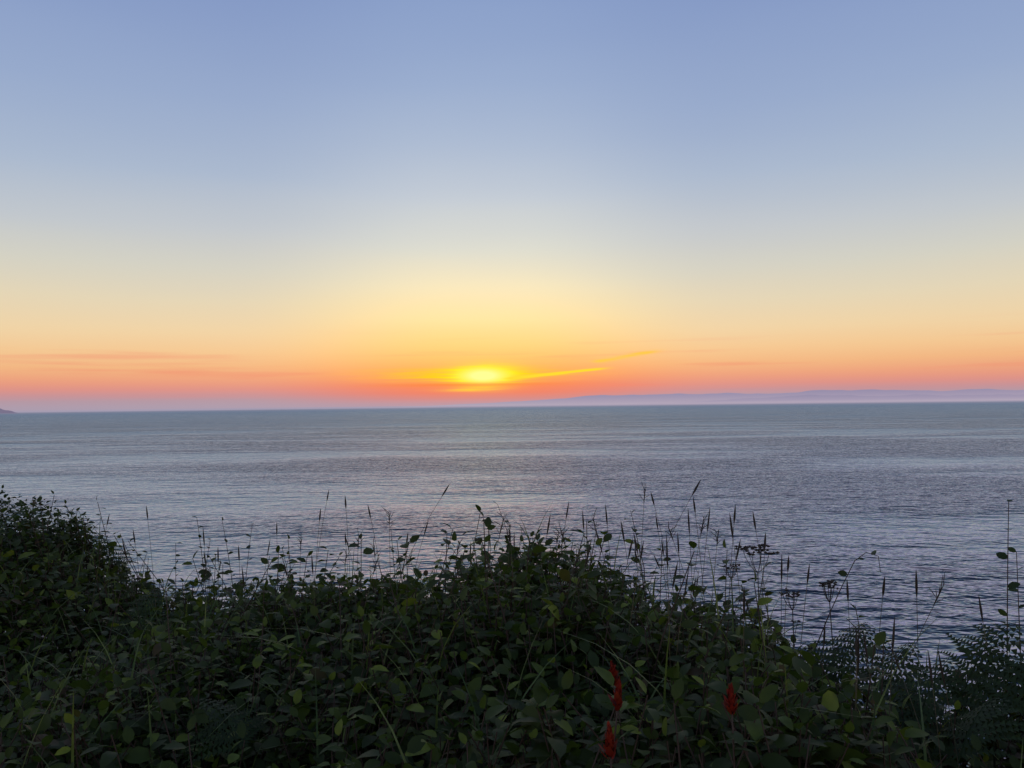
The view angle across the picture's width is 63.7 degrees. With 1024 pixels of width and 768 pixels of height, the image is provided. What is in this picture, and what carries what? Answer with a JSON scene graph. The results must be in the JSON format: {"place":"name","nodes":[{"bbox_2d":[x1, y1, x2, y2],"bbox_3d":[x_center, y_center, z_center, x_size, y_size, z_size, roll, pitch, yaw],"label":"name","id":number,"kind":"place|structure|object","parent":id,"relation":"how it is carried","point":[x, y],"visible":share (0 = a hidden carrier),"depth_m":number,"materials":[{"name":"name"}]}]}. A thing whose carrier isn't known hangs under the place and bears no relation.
{"place":"outdoors","nodes":[
{"label":"outdoors","id":0,"kind":"place"},
{"bbox_2d":[0,409,15,412],"bbox_3d":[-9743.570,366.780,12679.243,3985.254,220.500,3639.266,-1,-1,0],"label":"headland","id":1,"kind":"structure","parent":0,"point":[4,411],"depth_m":13343.00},
{"bbox_2d":[0,400,1023,766],"bbox_3d":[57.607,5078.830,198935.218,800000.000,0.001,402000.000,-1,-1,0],"label":"sea","id":2,"kind":"structure","parent":0,"point":[904,490],"depth_m":413.83,"materials":[{"name":"blue liquid"}]},
{"bbox_2d":[0,0,1023,410],"label":"sky","id":3,"kind":"structure","parent":0,"point":[204,203],"materials":[{"name":"blue"}]},
{"bbox_2d":[87,496,999,767],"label":"grass stalks","id":4,"kind":"object","parent":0,"point":[668,601],"depth_m":2.77,"materials":[{"name":"brown plant"}]},
{"bbox_2d":[107,480,982,685],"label":"grass seed heads","id":5,"kind":"object","parent":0,"point":[856,647],"depth_m":2.70,"materials":[{"name":"brown plant"}]},
{"bbox_2d":[130,499,1023,766],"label":"leafy stems","id":6,"kind":"object","parent":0,"point":[1012,586],"depth_m":2.53,"materials":[{"name":"green plant"}]},
{"bbox_2d":[405,389,1023,406],"bbox_3d":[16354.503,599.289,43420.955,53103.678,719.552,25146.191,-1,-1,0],"label":"mountains","id":7,"kind":"structure","parent":0,"point":[622,399],"depth_m":48521.94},
{"bbox_2d":[608,394,1023,404],"bbox_3d":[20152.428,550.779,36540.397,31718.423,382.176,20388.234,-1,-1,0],"label":"mountains","id":8,"kind":"structure","parent":0,"point":[827,398],"depth_m":39060.46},
{"bbox_3d":[-0.831,16.675,4.320,15.960,30.117,12.480,-1,-1,0],"label":"cliff top","id":9,"kind":"object","parent":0,"visible":0},
{"bbox_2d":[0,485,103,586],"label":"dark bush leaves","id":10,"kind":"object","parent":9,"relation":"on","point":[21,503],"visible":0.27,"depth_m":4.58,"materials":[{"name":"green plant"}]},
{"bbox_2d":[0,490,1023,767],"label":"salal","id":11,"kind":"object","parent":9,"relation":"on","point":[682,684],"depth_m":2.32,"materials":[{"name":"green plant"}]},
{"bbox_2d":[0,502,1023,767],"bbox_3d":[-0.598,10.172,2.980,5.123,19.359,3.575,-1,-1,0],"label":"grass","id":12,"kind":"structure","parent":9,"relation":"on","point":[620,668],"depth_m":2.46,"materials":[{"name":"green plant"}]},
{"bbox_2d":[56,535,1023,767],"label":"bracken fronds","id":13,"kind":"object","parent":9,"relation":"on","point":[986,710],"visible":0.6,"depth_m":2.13,"materials":[{"name":"green plant"}]},
{"bbox_2d":[605,684,754,767],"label":"stems","id":14,"kind":"object","parent":9,"relation":"on","point":[611,761],"depth_m":1.54,"materials":[{"name":"plant"}]},
{"bbox_2d":[598,661,737,758],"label":"red flowers","id":15,"kind":"object","parent":14,"relation":"attached to","point":[730,705],"visible":0.95,"depth_m":1.52,"materials":[{"name":"red plant"}]},
{"bbox_2d":[717,544,862,696],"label":"umbellifer plants","id":16,"kind":"object","parent":9,"relation":"on","point":[760,551],"visible":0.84,"depth_m":2.70,"materials":[{"name":"brown"}]}
]}

